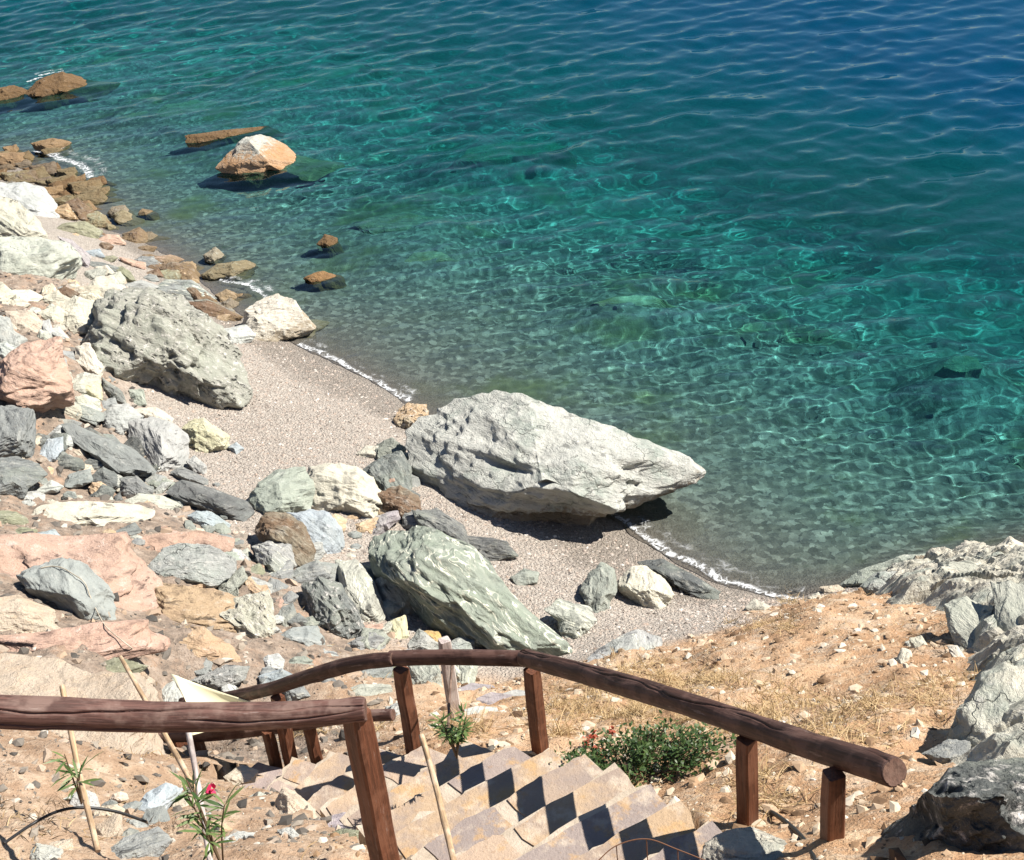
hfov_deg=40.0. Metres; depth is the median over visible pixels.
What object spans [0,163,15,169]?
rock
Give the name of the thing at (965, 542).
rock outcrop
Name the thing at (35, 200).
slab
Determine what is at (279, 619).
stone
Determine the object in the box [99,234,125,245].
rock
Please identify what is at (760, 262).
sea
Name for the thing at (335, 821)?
stone
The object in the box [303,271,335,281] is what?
rock
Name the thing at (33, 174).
rock
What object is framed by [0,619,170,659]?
rock outcrop
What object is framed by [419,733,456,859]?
cane
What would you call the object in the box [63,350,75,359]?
stone
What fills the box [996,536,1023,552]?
rock outcrop
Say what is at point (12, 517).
rock
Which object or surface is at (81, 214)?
rock
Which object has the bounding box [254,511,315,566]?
rock
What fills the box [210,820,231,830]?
rock
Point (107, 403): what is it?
stone
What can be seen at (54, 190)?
rock
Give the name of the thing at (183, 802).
rock
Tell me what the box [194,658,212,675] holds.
rock
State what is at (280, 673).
stone
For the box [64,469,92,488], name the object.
stone
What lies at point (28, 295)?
rock
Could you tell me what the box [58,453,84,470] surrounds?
rock
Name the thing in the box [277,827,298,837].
rock
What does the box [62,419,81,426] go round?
rock
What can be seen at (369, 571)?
rock
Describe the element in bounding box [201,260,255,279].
rock
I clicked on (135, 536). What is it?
stone
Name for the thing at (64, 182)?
rock
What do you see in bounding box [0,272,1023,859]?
hillside
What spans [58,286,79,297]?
stone
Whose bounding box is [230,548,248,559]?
rock
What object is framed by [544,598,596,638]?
rock
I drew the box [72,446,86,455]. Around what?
stone
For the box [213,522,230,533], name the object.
rock
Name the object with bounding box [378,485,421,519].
rock
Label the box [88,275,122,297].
boulder
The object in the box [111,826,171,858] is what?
rock
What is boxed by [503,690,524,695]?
slab
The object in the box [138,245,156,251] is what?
rock
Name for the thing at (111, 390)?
rock
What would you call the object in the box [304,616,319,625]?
rock
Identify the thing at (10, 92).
rock
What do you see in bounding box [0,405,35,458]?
boulder
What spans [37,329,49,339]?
rock
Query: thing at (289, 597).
rock
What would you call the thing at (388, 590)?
rock
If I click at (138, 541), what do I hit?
stone
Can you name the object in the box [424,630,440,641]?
stone
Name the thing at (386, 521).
rock
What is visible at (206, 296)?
rock
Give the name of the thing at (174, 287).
rock
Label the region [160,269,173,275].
rock
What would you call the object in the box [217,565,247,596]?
rock
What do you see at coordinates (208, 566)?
boulder
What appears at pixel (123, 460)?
slab
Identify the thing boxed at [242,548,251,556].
stone
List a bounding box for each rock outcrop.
[0,531,162,611]
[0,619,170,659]
[0,652,164,754]
[132,531,234,552]
[154,583,236,632]
[179,626,241,661]
[841,553,925,586]
[873,541,1023,764]
[881,757,1023,853]
[937,560,977,572]
[944,595,981,649]
[946,661,1023,745]
[955,540,971,548]
[990,580,1023,631]
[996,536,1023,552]
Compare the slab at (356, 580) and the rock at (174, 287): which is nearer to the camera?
the slab at (356, 580)
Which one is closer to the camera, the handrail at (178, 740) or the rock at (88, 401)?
the handrail at (178, 740)
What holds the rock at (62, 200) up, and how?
on the beach
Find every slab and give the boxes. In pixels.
[0,182,59,217]
[31,501,154,526]
[61,423,156,477]
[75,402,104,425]
[125,493,180,509]
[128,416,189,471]
[165,480,254,521]
[170,466,208,484]
[335,559,385,622]
[458,683,494,690]
[464,706,497,714]
[476,692,511,704]
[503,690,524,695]
[585,629,661,661]
[637,558,720,599]
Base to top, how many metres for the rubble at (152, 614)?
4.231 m
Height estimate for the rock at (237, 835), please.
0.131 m
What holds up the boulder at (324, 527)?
on the beach
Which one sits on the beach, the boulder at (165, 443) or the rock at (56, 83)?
the boulder at (165, 443)
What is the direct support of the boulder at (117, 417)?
on the rock
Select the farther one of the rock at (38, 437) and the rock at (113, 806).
the rock at (38, 437)
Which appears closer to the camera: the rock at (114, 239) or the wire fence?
the wire fence
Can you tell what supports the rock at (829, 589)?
on the beach
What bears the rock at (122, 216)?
on the beach
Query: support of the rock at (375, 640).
on the hillside
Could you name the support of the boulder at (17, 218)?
on the beach
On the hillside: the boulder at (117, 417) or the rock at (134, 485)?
the rock at (134, 485)
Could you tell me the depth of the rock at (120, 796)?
10.05 m
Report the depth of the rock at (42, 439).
19.52 m
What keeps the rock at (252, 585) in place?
on the hillside
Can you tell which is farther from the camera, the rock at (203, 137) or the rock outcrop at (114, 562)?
the rock at (203, 137)
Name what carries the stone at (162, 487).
on the beach
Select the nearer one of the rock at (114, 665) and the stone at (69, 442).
the rock at (114, 665)
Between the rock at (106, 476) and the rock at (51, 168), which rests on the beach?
the rock at (51, 168)
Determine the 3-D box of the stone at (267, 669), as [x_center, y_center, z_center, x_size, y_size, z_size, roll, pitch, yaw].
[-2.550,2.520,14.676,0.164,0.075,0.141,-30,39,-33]
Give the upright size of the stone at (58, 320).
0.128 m
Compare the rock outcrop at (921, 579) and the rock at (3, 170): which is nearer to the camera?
the rock outcrop at (921, 579)
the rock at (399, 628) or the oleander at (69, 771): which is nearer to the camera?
the oleander at (69, 771)
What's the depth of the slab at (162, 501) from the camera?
18.80 m
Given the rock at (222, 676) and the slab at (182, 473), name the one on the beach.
the slab at (182, 473)
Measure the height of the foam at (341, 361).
0.027 m
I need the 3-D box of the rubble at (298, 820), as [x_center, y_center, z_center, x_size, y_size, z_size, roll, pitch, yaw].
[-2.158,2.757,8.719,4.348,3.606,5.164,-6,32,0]
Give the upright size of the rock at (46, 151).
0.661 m
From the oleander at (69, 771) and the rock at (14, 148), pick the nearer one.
the oleander at (69, 771)
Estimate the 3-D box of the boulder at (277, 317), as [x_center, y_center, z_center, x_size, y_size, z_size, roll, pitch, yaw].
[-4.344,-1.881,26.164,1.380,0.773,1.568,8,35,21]
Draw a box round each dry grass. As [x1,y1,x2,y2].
[0,588,971,859]
[277,700,596,740]
[502,585,984,828]
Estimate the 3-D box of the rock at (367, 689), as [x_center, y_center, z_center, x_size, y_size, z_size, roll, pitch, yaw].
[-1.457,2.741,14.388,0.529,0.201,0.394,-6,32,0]
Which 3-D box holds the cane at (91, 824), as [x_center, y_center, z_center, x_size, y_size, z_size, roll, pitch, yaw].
[-2.473,1.912,8.026,0.046,0.379,1.053,-16,33,-15]
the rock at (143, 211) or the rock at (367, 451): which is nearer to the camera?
the rock at (367, 451)
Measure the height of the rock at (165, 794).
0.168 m
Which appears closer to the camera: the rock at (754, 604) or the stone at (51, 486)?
the rock at (754, 604)
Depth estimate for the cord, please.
14.64 m
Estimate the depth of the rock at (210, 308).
26.62 m
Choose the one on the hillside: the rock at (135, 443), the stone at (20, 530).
the stone at (20, 530)
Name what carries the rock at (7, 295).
on the hillside
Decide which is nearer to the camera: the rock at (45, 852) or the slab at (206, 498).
the rock at (45, 852)
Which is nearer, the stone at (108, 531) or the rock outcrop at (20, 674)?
the rock outcrop at (20, 674)
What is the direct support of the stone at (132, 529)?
on the hillside
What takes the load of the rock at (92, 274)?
on the beach
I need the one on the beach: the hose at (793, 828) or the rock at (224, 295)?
the rock at (224, 295)
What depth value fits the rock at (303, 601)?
16.68 m
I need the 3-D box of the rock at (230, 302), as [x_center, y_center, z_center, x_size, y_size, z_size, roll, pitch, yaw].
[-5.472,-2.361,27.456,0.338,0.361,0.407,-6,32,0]
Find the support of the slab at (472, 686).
on the hillside
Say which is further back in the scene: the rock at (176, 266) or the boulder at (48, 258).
the rock at (176, 266)
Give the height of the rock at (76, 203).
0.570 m
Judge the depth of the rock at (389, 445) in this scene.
21.31 m
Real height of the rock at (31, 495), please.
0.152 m
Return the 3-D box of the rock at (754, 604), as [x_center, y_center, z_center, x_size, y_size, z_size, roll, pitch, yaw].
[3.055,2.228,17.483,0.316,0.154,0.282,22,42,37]
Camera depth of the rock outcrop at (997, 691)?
8.92 m
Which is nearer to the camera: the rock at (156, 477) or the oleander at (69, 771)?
the oleander at (69, 771)
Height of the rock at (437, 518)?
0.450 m
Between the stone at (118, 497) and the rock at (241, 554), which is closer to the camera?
the rock at (241, 554)
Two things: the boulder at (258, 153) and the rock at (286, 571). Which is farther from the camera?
the boulder at (258, 153)
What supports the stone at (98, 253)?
on the beach
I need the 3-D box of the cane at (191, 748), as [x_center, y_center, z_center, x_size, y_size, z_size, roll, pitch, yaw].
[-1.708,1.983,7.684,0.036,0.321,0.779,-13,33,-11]
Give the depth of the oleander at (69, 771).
7.94 m
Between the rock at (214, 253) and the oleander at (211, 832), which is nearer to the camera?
the oleander at (211, 832)
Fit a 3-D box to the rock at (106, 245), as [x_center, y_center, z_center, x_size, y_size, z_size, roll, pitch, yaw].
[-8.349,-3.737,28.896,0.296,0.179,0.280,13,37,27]
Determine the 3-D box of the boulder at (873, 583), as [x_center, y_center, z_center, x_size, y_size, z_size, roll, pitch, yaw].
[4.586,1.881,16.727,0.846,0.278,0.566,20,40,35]
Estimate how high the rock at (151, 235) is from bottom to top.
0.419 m
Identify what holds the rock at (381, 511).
on the beach
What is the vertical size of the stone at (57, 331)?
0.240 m
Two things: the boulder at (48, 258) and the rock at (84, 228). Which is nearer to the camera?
the boulder at (48, 258)
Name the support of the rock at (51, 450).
on the hillside
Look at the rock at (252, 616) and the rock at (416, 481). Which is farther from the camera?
the rock at (416, 481)
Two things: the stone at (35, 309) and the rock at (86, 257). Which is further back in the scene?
the rock at (86, 257)
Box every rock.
[0,85,27,99]
[0,152,24,166]
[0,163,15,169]
[0,168,6,178]
[0,170,35,182]
[0,282,15,304]
[0,342,16,357]
[0,510,28,524]
[0,594,59,633]
[2,144,18,151]
[5,310,42,332]
[11,299,30,307]
[12,289,42,301]
[14,159,31,167]
[15,170,37,182]
[23,150,34,160]
[24,491,44,500]
[25,72,86,96]
[28,161,57,175]
[30,138,70,150]
[30,843,62,859]
[31,165,50,178]
[35,435,41,445]
[36,176,51,184]
[36,180,48,186]
[37,305,64,324]
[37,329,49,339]
[38,435,49,446]
[40,283,59,294]
[40,436,63,461]
[41,148,62,154]
[41,433,67,451]
[41,440,66,459]
[42,290,70,303]
[44,185,62,194]
[45,301,64,308]
[46,174,77,183]
[48,176,76,190]
[49,839,73,849]
[52,190,70,196]
[52,324,67,331]
[53,194,73,205]
[55,204,77,220]
[56,167,77,175]
[57,221,102,238]
[57,236,90,267]
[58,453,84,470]
[60,402,81,419]
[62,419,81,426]
[62,491,76,499]
[65,198,89,210]
[67,179,102,194]
[70,791,99,806]
[73,372,101,393]
[74,191,107,204]
[74,208,94,221]
[74,285,101,300]
[75,342,104,375]
[75,394,101,411]
[76,173,85,181]
[77,427,106,445]
[80,186,109,193]
[83,200,96,210]
[83,464,93,472]
[84,268,106,279]
[84,457,102,469]
[85,381,102,400]
[87,211,108,227]
[88,175,106,184]
[89,481,105,494]
[90,261,118,271]
[90,466,119,489]
[93,804,124,815]
[95,265,114,275]
[95,809,123,837]
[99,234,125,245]
[99,242,113,249]
[101,799,117,805]
[102,377,126,403]
[103,255,117,261]
[103,433,120,442]
[104,657,147,672]
[106,223,115,229]
[107,205,128,216]
[110,271,124,284]
[110,791,128,803]
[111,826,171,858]
[113,209,131,223]
[116,472,122,485]
[117,266,135,282]
[119,257,145,269]
[119,475,154,496]
[121,227,147,242]
[121,828,138,836]
[122,800,142,809]
[124,280,158,287]
[124,436,144,456]
[126,818,148,827]
[135,256,158,266]
[135,407,173,422]
[138,209,152,214]
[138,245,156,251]
[138,783,182,811]
[140,671,154,685]
[142,805,169,824]
[143,474,166,481]
[146,231,157,240]
[146,478,174,489]
[148,263,161,268]
[152,464,161,471]
[154,254,184,262]
[156,279,216,300]
[157,262,199,276]
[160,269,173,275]
[162,681,182,701]
[163,270,181,279]
[170,798,196,807]
[172,498,193,508]
[179,270,199,282]
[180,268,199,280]
[181,261,196,267]
[184,520,195,529]
[185,126,264,142]
[186,287,203,299]
[189,300,242,320]
[190,664,249,690]
[191,583,205,587]
[194,299,222,306]
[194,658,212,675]
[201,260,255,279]
[203,247,223,261]
[203,292,217,302]
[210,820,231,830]
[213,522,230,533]
[215,289,236,302]
[216,314,230,320]
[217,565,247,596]
[219,589,275,638]
[221,684,235,691]
[222,298,238,307]
[224,324,255,343]
[224,831,254,842]
[225,552,242,559]
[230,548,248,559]
[244,576,272,592]
[245,576,270,593]
[249,792,270,796]
[252,540,296,571]
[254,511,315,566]
[263,653,284,669]
[266,560,293,578]
[268,578,288,592]
[274,787,316,818]
[277,603,296,626]
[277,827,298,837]
[281,626,324,646]
[282,591,299,603]
[289,656,312,663]
[291,559,338,583]
[301,597,306,605]
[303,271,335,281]
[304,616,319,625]
[313,541,325,559]
[317,234,337,245]
[323,648,338,655]
[328,828,358,838]
[332,513,346,532]
[347,513,360,518]
[347,632,385,649]
[350,684,392,695]
[355,517,378,533]
[356,445,378,458]
[359,627,390,649]
[362,667,392,677]
[363,450,411,490]
[364,567,376,585]
[372,510,400,534]
[375,437,405,458]
[375,577,414,614]
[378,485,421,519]
[378,505,387,514]
[381,622,392,632]
[382,601,402,617]
[385,702,399,715]
[390,615,408,638]
[393,402,428,428]
[402,509,418,528]
[407,629,438,649]
[408,665,441,685]
[411,507,468,543]
[412,475,420,486]
[451,637,474,648]
[455,665,477,683]
[467,536,518,560]
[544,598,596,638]
[578,562,616,612]
[701,826,787,859]
[745,599,770,610]
[819,585,844,592]
[922,739,970,763]
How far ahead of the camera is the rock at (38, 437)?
19.47 m
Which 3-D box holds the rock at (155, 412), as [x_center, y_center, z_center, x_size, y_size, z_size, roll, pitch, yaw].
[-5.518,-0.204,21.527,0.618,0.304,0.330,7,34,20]
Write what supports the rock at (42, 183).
on the beach
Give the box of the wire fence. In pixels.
[599,838,703,859]
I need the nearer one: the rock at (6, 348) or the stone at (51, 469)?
the stone at (51, 469)
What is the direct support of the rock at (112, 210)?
on the beach
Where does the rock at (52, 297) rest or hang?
on the hillside
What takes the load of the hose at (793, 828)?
on the hillside
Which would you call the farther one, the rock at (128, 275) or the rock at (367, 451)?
the rock at (128, 275)
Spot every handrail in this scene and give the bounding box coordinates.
[0,695,399,859]
[158,709,395,767]
[178,649,906,841]
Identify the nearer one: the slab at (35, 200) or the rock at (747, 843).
the rock at (747, 843)
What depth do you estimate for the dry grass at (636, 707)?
11.20 m
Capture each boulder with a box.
[0,196,47,238]
[0,236,81,279]
[0,315,27,346]
[0,336,74,412]
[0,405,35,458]
[0,456,47,498]
[16,557,116,620]
[60,295,93,334]
[81,287,252,409]
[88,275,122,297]
[102,403,143,434]
[148,543,236,588]
[182,418,230,452]
[215,134,295,173]
[242,293,315,341]
[248,466,314,513]
[287,509,344,553]
[301,576,364,639]
[307,463,382,517]
[368,525,572,655]
[405,390,705,525]
[617,565,674,609]
[860,571,896,593]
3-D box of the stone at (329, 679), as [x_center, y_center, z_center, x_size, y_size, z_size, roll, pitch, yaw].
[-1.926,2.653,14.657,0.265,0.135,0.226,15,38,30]
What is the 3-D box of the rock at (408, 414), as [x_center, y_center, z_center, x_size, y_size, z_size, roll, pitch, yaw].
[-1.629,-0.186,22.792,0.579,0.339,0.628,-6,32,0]
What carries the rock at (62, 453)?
on the hillside
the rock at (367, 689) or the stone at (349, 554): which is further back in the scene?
the stone at (349, 554)
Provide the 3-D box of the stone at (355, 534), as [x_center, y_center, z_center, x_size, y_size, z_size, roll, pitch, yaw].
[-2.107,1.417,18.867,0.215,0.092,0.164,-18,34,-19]
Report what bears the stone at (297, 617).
on the hillside
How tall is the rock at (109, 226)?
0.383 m
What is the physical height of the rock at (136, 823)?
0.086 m
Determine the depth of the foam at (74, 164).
34.94 m
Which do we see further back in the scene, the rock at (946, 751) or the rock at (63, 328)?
the rock at (63, 328)
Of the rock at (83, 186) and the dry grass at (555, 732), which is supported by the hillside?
the dry grass at (555, 732)
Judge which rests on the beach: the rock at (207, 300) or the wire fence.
the rock at (207, 300)
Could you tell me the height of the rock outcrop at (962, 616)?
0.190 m
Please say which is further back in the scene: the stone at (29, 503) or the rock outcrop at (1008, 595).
the stone at (29, 503)
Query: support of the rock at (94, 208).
on the beach
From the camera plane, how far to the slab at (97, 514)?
17.81 m
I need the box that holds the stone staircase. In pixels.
[239,741,721,859]
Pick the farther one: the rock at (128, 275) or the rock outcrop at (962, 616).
the rock at (128, 275)
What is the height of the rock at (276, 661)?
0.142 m
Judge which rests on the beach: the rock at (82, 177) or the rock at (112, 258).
the rock at (112, 258)
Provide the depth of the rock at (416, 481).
20.52 m
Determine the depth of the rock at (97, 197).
32.62 m
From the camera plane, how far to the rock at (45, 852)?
8.35 m
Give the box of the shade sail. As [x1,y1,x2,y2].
[170,673,250,734]
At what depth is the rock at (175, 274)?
28.30 m
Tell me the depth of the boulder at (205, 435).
20.91 m
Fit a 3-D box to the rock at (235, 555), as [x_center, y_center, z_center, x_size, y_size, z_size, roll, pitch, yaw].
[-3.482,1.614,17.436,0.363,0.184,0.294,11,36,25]
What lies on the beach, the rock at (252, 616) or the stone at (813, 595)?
the stone at (813, 595)
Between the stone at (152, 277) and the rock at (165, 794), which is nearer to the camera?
the rock at (165, 794)
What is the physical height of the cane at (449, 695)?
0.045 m
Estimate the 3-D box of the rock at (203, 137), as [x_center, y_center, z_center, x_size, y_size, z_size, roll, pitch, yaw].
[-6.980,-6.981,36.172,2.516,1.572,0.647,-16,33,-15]
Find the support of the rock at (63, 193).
on the beach
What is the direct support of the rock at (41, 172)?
on the beach
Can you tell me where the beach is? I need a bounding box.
[0,167,859,681]
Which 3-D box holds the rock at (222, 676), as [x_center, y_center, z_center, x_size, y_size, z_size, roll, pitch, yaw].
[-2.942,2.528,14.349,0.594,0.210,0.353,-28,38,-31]
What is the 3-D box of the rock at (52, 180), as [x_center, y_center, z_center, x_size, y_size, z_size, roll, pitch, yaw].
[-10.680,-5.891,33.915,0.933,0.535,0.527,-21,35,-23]
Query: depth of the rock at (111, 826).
9.10 m
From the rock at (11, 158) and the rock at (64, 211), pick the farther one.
the rock at (11, 158)
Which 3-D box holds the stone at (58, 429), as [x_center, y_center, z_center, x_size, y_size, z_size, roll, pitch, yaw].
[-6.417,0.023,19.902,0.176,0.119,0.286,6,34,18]
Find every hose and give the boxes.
[2,806,146,844]
[769,810,816,859]
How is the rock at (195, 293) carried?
on the beach
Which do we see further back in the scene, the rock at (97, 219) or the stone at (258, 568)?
the rock at (97, 219)
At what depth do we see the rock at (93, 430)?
20.07 m
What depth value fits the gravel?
11.45 m
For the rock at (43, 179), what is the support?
on the beach
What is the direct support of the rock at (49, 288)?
on the hillside
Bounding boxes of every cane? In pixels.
[59,685,100,852]
[119,655,196,794]
[186,732,212,859]
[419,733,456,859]
[447,665,452,727]
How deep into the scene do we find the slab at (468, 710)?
13.49 m
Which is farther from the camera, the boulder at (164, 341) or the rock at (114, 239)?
the rock at (114, 239)
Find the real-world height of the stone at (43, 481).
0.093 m
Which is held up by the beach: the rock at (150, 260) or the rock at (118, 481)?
the rock at (150, 260)
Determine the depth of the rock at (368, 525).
19.07 m
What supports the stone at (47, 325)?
on the hillside
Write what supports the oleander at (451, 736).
on the stone staircase
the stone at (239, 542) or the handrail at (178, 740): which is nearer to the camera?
the handrail at (178, 740)
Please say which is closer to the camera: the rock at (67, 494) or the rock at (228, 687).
the rock at (228, 687)
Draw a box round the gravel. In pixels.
[312,587,1000,859]
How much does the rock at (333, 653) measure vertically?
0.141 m
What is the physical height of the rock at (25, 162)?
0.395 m
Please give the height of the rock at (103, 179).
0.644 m
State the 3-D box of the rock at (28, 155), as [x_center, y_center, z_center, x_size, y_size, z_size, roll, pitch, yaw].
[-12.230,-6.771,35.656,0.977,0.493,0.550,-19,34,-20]
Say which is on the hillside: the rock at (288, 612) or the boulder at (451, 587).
the rock at (288, 612)
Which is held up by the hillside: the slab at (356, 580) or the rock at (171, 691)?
the rock at (171, 691)
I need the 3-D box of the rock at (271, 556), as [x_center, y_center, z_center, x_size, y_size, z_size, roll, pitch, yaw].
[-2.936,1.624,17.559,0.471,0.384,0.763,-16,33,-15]
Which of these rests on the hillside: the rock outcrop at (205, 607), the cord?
the rock outcrop at (205, 607)
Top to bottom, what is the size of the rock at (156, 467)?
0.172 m
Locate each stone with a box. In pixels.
[15,527,37,533]
[22,499,34,505]
[30,307,40,313]
[37,480,63,493]
[38,529,60,535]
[39,478,47,484]
[41,319,52,336]
[47,318,60,323]
[47,466,53,474]
[48,425,63,435]
[52,326,70,339]
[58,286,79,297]
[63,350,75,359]
[63,431,75,446]
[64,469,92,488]
[69,283,79,287]
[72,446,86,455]
[86,249,104,257]
[90,484,115,496]
[101,397,117,408]
[102,529,115,532]
[114,493,122,500]
[116,522,141,535]
[129,388,146,405]
[130,535,141,538]
[132,537,144,545]
[143,274,159,281]
[147,268,163,276]
[154,482,172,493]
[186,455,206,474]
[187,511,230,527]
[202,525,215,532]
[219,514,227,519]
[223,765,258,784]
[228,442,243,453]
[234,540,243,544]
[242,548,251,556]
[251,563,265,574]
[257,668,291,683]
[260,666,274,674]
[275,615,284,623]
[276,598,283,607]
[283,686,309,700]
[287,613,307,624]
[318,812,346,828]
[322,678,336,682]
[346,552,355,557]
[347,531,361,538]
[350,543,361,549]
[364,623,382,628]
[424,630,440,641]
[510,568,539,585]
[808,592,820,598]
[896,648,911,663]
[909,635,926,647]
[947,645,964,656]
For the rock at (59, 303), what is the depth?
23.61 m
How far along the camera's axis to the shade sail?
12.22 m
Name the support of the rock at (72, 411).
on the hillside
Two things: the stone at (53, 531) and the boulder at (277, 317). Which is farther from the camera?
the boulder at (277, 317)
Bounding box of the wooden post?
[438,636,459,718]
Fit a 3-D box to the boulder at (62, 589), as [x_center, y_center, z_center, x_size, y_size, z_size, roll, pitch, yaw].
[-4.672,1.730,14.993,1.179,0.573,0.647,13,37,28]
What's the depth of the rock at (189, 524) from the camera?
18.19 m
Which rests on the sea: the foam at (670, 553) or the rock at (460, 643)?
the foam at (670, 553)
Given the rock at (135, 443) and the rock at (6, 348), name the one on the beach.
the rock at (135, 443)
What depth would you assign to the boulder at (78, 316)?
23.20 m
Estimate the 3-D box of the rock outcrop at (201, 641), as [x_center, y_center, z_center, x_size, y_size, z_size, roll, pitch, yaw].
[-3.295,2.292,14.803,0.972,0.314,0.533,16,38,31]
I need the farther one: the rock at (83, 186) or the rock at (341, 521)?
the rock at (83, 186)
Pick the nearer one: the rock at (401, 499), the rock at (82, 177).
the rock at (401, 499)
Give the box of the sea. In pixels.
[0,0,1023,599]
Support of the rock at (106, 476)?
on the hillside
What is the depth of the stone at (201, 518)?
18.45 m
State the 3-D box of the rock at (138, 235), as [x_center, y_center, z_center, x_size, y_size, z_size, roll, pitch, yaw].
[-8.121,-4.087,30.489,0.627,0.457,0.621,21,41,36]
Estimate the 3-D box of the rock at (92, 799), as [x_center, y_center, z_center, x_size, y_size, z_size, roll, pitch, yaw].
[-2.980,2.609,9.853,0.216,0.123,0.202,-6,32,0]
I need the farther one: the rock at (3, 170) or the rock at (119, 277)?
the rock at (3, 170)
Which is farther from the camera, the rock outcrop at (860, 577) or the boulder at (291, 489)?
the boulder at (291, 489)
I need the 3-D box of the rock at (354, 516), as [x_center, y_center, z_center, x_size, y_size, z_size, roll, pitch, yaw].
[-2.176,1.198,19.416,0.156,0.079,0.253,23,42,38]
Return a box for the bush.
[549,710,735,786]
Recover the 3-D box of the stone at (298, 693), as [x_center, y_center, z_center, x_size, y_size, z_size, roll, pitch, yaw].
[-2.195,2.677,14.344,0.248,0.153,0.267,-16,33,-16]
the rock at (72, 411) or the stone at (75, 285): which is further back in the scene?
the stone at (75, 285)
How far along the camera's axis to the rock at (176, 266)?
28.62 m
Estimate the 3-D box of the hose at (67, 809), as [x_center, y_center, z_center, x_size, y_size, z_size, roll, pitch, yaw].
[-2.528,2.264,8.090,0.771,0.402,0.175,-26,37,-28]
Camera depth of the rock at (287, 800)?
9.92 m
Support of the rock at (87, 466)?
on the hillside
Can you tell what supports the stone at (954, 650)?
on the hillside
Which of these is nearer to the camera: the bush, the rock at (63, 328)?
the bush
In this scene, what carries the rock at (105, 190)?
on the beach
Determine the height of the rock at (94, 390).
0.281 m
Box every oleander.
[44,751,101,803]
[170,767,243,859]
[428,703,475,758]
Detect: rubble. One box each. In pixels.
[0,270,406,767]
[0,730,505,859]
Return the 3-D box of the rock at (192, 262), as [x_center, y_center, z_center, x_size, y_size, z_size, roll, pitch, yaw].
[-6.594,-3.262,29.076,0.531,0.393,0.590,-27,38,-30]
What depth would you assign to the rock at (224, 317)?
26.50 m
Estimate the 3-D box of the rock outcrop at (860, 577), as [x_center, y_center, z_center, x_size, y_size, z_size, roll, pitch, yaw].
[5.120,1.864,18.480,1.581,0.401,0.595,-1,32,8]
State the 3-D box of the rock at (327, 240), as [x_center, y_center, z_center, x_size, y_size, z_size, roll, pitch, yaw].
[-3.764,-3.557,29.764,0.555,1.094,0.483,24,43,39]
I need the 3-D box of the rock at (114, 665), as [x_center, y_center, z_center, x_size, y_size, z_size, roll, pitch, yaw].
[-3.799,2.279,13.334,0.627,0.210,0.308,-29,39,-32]
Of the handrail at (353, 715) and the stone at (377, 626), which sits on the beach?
the stone at (377, 626)
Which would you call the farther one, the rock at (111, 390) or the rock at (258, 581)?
the rock at (111, 390)
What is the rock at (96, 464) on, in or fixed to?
on the hillside
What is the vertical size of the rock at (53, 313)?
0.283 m
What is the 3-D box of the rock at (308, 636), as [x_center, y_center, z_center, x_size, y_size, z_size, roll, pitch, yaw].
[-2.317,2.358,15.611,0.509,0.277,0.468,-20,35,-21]
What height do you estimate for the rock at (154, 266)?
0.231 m
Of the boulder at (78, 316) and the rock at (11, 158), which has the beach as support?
the rock at (11, 158)
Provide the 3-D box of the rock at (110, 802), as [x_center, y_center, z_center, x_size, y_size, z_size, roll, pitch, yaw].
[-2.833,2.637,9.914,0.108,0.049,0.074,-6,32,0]
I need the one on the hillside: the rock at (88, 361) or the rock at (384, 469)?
the rock at (88, 361)
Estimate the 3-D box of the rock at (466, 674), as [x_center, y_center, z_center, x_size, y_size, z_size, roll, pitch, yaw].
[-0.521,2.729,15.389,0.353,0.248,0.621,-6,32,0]
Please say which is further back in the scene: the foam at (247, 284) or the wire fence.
the foam at (247, 284)
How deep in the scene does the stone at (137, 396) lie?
21.70 m
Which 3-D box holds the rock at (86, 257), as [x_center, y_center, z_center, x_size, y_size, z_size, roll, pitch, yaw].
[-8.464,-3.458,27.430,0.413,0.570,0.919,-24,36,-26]
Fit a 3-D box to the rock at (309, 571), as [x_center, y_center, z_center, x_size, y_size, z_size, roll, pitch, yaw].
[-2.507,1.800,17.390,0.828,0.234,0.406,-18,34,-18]
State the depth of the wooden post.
12.32 m
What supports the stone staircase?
on the hillside
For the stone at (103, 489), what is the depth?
18.82 m
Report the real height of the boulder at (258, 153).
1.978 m
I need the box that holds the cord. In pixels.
[41,566,142,656]
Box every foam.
[35,150,93,177]
[220,279,267,295]
[298,343,409,400]
[611,513,796,598]
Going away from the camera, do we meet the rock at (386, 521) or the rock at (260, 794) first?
the rock at (260, 794)
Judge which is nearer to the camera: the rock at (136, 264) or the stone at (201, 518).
the stone at (201, 518)
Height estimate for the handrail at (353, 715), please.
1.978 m
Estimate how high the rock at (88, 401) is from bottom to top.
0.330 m
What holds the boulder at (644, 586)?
on the beach
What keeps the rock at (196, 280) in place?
on the beach
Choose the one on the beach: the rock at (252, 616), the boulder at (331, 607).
the boulder at (331, 607)
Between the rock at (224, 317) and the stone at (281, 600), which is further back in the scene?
the rock at (224, 317)
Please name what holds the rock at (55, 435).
on the hillside
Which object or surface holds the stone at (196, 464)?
on the beach
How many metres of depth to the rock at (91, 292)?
24.80 m
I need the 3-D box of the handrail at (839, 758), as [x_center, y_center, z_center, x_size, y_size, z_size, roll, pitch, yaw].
[-0.278,2.302,10.334,7.246,4.926,1.182,23,42,37]
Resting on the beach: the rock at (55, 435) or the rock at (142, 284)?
the rock at (142, 284)
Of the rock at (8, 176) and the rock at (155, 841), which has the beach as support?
the rock at (8, 176)
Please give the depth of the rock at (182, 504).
18.97 m
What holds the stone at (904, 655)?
on the hillside

